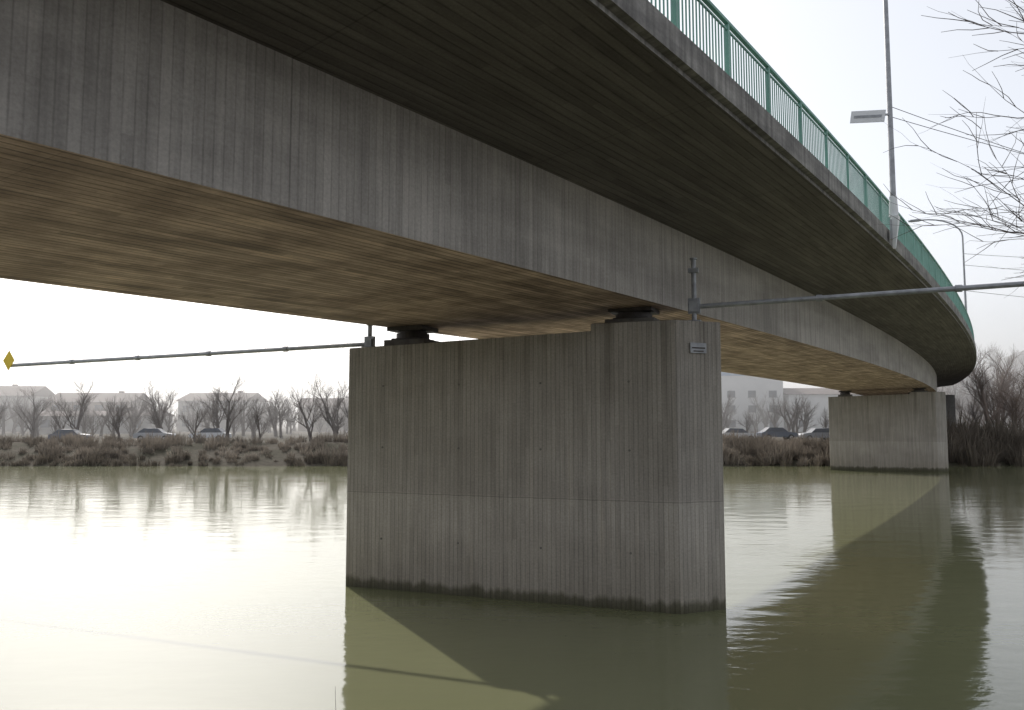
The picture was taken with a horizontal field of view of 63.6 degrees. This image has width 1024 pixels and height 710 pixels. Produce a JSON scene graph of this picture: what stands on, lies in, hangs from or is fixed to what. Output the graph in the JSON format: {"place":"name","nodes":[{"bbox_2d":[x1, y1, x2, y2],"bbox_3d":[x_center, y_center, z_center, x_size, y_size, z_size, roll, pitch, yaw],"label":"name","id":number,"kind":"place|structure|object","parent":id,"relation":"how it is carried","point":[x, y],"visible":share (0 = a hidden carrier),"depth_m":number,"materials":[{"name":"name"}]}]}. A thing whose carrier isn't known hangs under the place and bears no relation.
{"place":"outdoors","nodes":[
{"label":"outdoors","id":0,"kind":"place"},
{"bbox_2d":[0,466,1023,709],"bbox_3d":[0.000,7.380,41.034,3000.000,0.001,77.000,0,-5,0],"label":"river water","id":1,"kind":"structure","parent":0,"point":[174,588],"depth_m":17.37,"materials":[{"name":"green liquid"}]},
{"bbox_2d":[0,350,1023,466],"bbox_3d":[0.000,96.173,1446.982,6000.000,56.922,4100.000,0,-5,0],"label":"ground","id":2,"kind":"structure","parent":0,"point":[277,453],"depth_m":81.80,"materials":[{"name":"soil"}]},
{"bbox_2d":[0,396,49,430],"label":"walls","id":3,"kind":"structure","parent":2,"relation":"on","point":[9,426],"depth_m":164.56,"materials":[{"name":"grey paint"}]},
{"bbox_2d":[0,384,54,396],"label":"roof","id":4,"kind":"structure","parent":3,"relation":"on","point":[41,391],"depth_m":168.79,"materials":[{"name":"tile"}]},
{"bbox_2d":[8,385,52,437],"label":"bare tree","id":5,"kind":"object","parent":2,"relation":"on","point":[32,425],"visible":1,"depth_m":99.81,"materials":[{"name":"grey plant"}]},
{"bbox_2d":[48,429,91,440],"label":"parked car","id":6,"kind":"object","parent":2,"relation":"on","point":[61,432],"visible":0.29,"depth_m":92.86,"materials":[{"name":"paint"}]},
{"bbox_2d":[47,378,100,429],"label":"bare tree","id":7,"kind":"object","parent":2,"relation":"on","point":[83,399],"visible":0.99,"depth_m":94.60,"materials":[{"name":"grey plant"}]},
{"bbox_2d":[45,402,151,410],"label":"walls","id":8,"kind":"structure","parent":2,"relation":"on","point":[91,405],"depth_m":159.29,"materials":[{"name":"grey paint"}]},
{"bbox_2d":[52,405,123,410],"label":"windows and doors","id":9,"kind":"structure","parent":8,"relation":"attached to","point":[98,406],"depth_m":159.23,"materials":[{"name":"grey glass"}]},
{"bbox_2d":[46,391,153,403],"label":"roof","id":10,"kind":"structure","parent":8,"relation":"on","point":[100,397],"depth_m":162.33,"materials":[{"name":"tile"}]},
{"bbox_2d":[29,407,172,433],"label":"industrial hall","id":11,"kind":"structure","parent":2,"relation":"on","point":[45,427],"depth_m":137.04,"materials":[{"name":"tile"}]},
{"bbox_2d":[40,420,140,433],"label":"windows and doors","id":12,"kind":"structure","parent":11,"relation":"in","point":[45,425],"depth_m":136.92,"materials":[{"name":"grey glass"}]},
{"bbox_2d":[102,396,129,438],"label":"bare tree","id":13,"kind":"object","parent":2,"relation":"on","point":[118,418],"visible":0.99,"depth_m":89.65,"materials":[{"name":"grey plant"}]},
{"bbox_2d":[133,428,176,438],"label":"parked car","id":14,"kind":"object","parent":2,"relation":"on","point":[141,433],"visible":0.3,"depth_m":91.82,"materials":[{"name":"paint"}]},
{"bbox_2d":[134,380,180,428],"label":"bare tree","id":15,"kind":"object","parent":2,"relation":"on","point":[157,417],"visible":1,"depth_m":97.02,"materials":[{"name":"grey plant"}]},
{"bbox_2d":[179,398,209,441],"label":"bare tree","id":16,"kind":"object","parent":2,"relation":"on","point":[195,426],"visible":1,"depth_m":89.72,"materials":[{"name":"grey plant"}]},
{"bbox_2d":[188,428,231,438],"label":"parked car","id":17,"kind":"object","parent":2,"relation":"on","point":[214,431],"visible":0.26,"depth_m":92.33,"materials":[{"name":"paint"}]},
{"bbox_2d":[177,401,265,430],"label":"walls","id":18,"kind":"structure","parent":2,"relation":"on","point":[179,423],"depth_m":166.57,"materials":[{"name":"grey paint"}]},
{"bbox_2d":[181,405,239,427],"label":"windows and doors","id":19,"kind":"structure","parent":18,"relation":"attached to","point":[200,424],"depth_m":166.35,"materials":[{"name":"grey glass"}]},
{"bbox_2d":[176,391,266,401],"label":"roof","id":20,"kind":"structure","parent":18,"relation":"on","point":[202,396],"depth_m":169.38,"materials":[{"name":"tile"}]},
{"bbox_2d":[204,372,256,441],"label":"bare tree","id":21,"kind":"object","parent":2,"relation":"on","point":[228,416],"visible":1,"depth_m":91.56,"materials":[{"name":"grey plant"}]},
{"bbox_2d":[249,403,274,440],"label":"bare tree","id":22,"kind":"object","parent":2,"relation":"on","point":[259,429],"visible":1,"depth_m":89.69,"materials":[{"name":"grey plant"}]},
{"bbox_2d":[265,393,295,437],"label":"bare tree","id":23,"kind":"object","parent":2,"relation":"on","point":[282,412],"visible":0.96,"depth_m":103.82,"materials":[{"name":"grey plant"}]},
{"bbox_2d":[282,377,326,440],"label":"bare tree","id":24,"kind":"object","parent":2,"relation":"on","point":[300,406],"visible":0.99,"depth_m":90.16,"materials":[{"name":"grey plant"}]},
{"bbox_2d":[298,407,347,430],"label":"walls","id":25,"kind":"structure","parent":2,"relation":"on","point":[303,428],"depth_m":170.20,"materials":[{"name":"grey paint"}]},
{"bbox_2d":[297,396,348,406],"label":"roof","id":26,"kind":"structure","parent":25,"relation":"on","point":[330,401],"depth_m":173.21,"materials":[{"name":"tile"}]},
{"bbox_2d":[307,372,348,436],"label":"bare tree","id":27,"kind":"object","parent":2,"relation":"on","point":[329,419],"visible":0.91,"depth_m":95.20,"materials":[{"name":"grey plant"}]},
{"bbox_2d":[0,428,769,461],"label":"riverside brush","id":28,"kind":"object","parent":2,"relation":"on","point":[148,443],"visible":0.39,"depth_m":82.50,"materials":[{"name":"brown plant"}]},
{"bbox_2d":[0,383,989,437],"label":"distant tree row","id":29,"kind":"object","parent":2,"relation":"on","point":[212,416],"visible":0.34,"depth_m":115.92,"materials":[{"name":"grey plant"}]},
{"bbox_2d":[0,448,1021,466],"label":"riverside brush","id":30,"kind":"object","parent":2,"relation":"on","point":[90,459],"visible":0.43,"depth_m":77.01,"materials":[{"name":"brown plant"}]},
{"bbox_2d":[346,306,725,613],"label":"bridge pier","id":31,"kind":"structure","parent":2,"relation":"on","point":[584,468],"depth_m":18.63,"materials":[{"name":"concrete"}]},
{"bbox_2d":[3,325,374,369],"bbox_3d":[-9.565,-0.150,23.187,13.140,0.870,0.300,-2,-5,21],"label":"navigation sign boom","id":32,"kind":"object","parent":31,"relation":"attached to","point":[9,360],"visible":0.9,"depth_m":22.71,"materials":[{"name":"metal"}]},
{"bbox_2d":[0,0,976,395],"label":"road bridge","id":33,"kind":"structure","parent":31,"relation":"on","point":[486,168],"depth_m":12.19,"materials":[{"name":"concrete"}]},
{"bbox_2d":[883,0,899,248],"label":"street lamp","id":34,"kind":"object","parent":33,"relation":"attached to","point":[894,221],"visible":0.97,"depth_m":23.16,"materials":[{"name":"grey metal"}]},
{"bbox_2d":[850,110,888,122],"bbox_3d":[10.163,-6.782,23.491,1.032,0.480,0.101,-3,-6,34],"label":"street name sign","id":35,"kind":"object","parent":34,"relation":"attached to","point":[869,116],"visible":1,"depth_m":23.47,"materials":[{"name":"white metal"}]},
{"bbox_2d":[908,219,966,310],"bbox_3d":[30.089,-5.301,58.240,3.550,8.991,0.350,-3,-5,30],"label":"street lamp","id":36,"kind":"object","parent":33,"relation":"on","point":[964,277],"visible":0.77,"depth_m":57.58,"materials":[{"name":"metal"}]},
{"bbox_2d":[690,343,706,352],"bbox_3d":[4.048,-0.154,17.941,0.420,0.220,0.029,2,-5,-23],"label":"pier number sign","id":37,"kind":"object","parent":31,"relation":"attached to","point":[697,347],"visible":1,"depth_m":17.93,"materials":[{"name":"metal"}]},
{"bbox_2d":[688,258,1023,320],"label":"navigation sign boom","id":38,"kind":"object","parent":31,"relation":"on","point":[695,306],"visible":0.86,"depth_m":17.29,"materials":[{"name":"metal"}]},
{"bbox_2d":[722,428,756,437],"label":"parked car","id":39,"kind":"object","parent":2,"relation":"on","point":[740,431],"visible":0.23,"depth_m":92.87,"materials":[{"name":"paint"}]},
{"bbox_2d":[721,376,783,430],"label":"building","id":40,"kind":"structure","parent":2,"relation":"on","point":[741,386],"depth_m":162.72,"materials":[{"name":"white paint"}]},
{"bbox_2d":[721,372,746,375],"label":"sign band","id":41,"kind":"object","parent":40,"relation":"attached to","point":[726,374],"visible":0.03,"depth_m":163.38,"materials":[{"name":"white"}]},
{"bbox_2d":[727,391,777,430],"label":"windows and doors","id":42,"kind":"structure","parent":40,"relation":"attached to","point":[771,394],"depth_m":162.50,"materials":[{"name":"grey glass"}]},
{"bbox_2d":[722,429,829,465],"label":"riverside brush","id":43,"kind":"object","parent":2,"relation":"on","point":[783,447],"visible":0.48,"depth_m":79.41,"materials":[{"name":"brown plant"}]},
{"bbox_2d":[756,427,797,439],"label":"parked car","id":44,"kind":"object","parent":2,"relation":"on","point":[779,432],"visible":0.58,"depth_m":93.31,"materials":[{"name":"paint"}]},
{"bbox_2d":[797,428,828,439],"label":"parked car","id":45,"kind":"object","parent":2,"relation":"on","point":[816,431],"visible":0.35,"depth_m":93.80,"materials":[{"name":"paint"}]},
{"bbox_2d":[783,388,861,431],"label":"warehouse","id":46,"kind":"structure","parent":2,"relation":"on","point":[818,397],"depth_m":160.85,"materials":[{"name":"tile"}]},
{"bbox_2d":[828,388,948,471],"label":"bridge pier","id":47,"kind":"structure","parent":2,"relation":"on","point":[904,432],"depth_m":68.56,"materials":[{"name":"concrete"}]},
{"bbox_2d":[946,395,955,425],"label":"bridge abutment","id":48,"kind":"object","parent":2,"relation":"on","point":[950,402],"visible":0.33,"depth_m":118.31,"materials":[{"name":"concrete"}]},
{"bbox_2d":[880,0,1023,296],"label":"bare tree","id":49,"kind":"object","parent":2,"relation":"on","point":[998,171],"visible":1,"depth_m":11.34,"materials":[{"name":"brown plant"}]},
{"bbox_2d":[937,341,1023,425],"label":"hillside forest","id":50,"kind":"object","parent":2,"relation":"on","point":[963,399],"visible":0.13,"depth_m":268.69,"materials":[{"name":"plant"}]},
{"bbox_2d":[946,403,1023,466],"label":"riverside brush","id":51,"kind":"object","parent":2,"relation":"on","point":[975,442],"visible":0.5,"depth_m":80.39,"materials":[{"name":"brown plant"}]},
{"bbox_2d":[947,343,1023,432],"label":"riverside tree row","id":52,"kind":"object","parent":2,"relation":"on","point":[1009,402],"visible":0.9,"depth_m":103.71,"materials":[{"name":"brown plant"}]},
{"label":"utility pole","id":53,"kind":"object","parent":2,"relation":"on","visible":0},
{"bbox_2d":[892,107,1023,296],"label":"overhead wires","id":54,"kind":"object","parent":53,"relation":"attached to","point":[973,140],"visible":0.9,"depth_m":24.16,"materials":[{"name":"metal"}]},
{"bbox_2d":[0,0,1023,406],"label":"sky","id":55,"kind":"structure","parent":0,"point":[830,53],"materials":[{"name":"white"}]}
]}

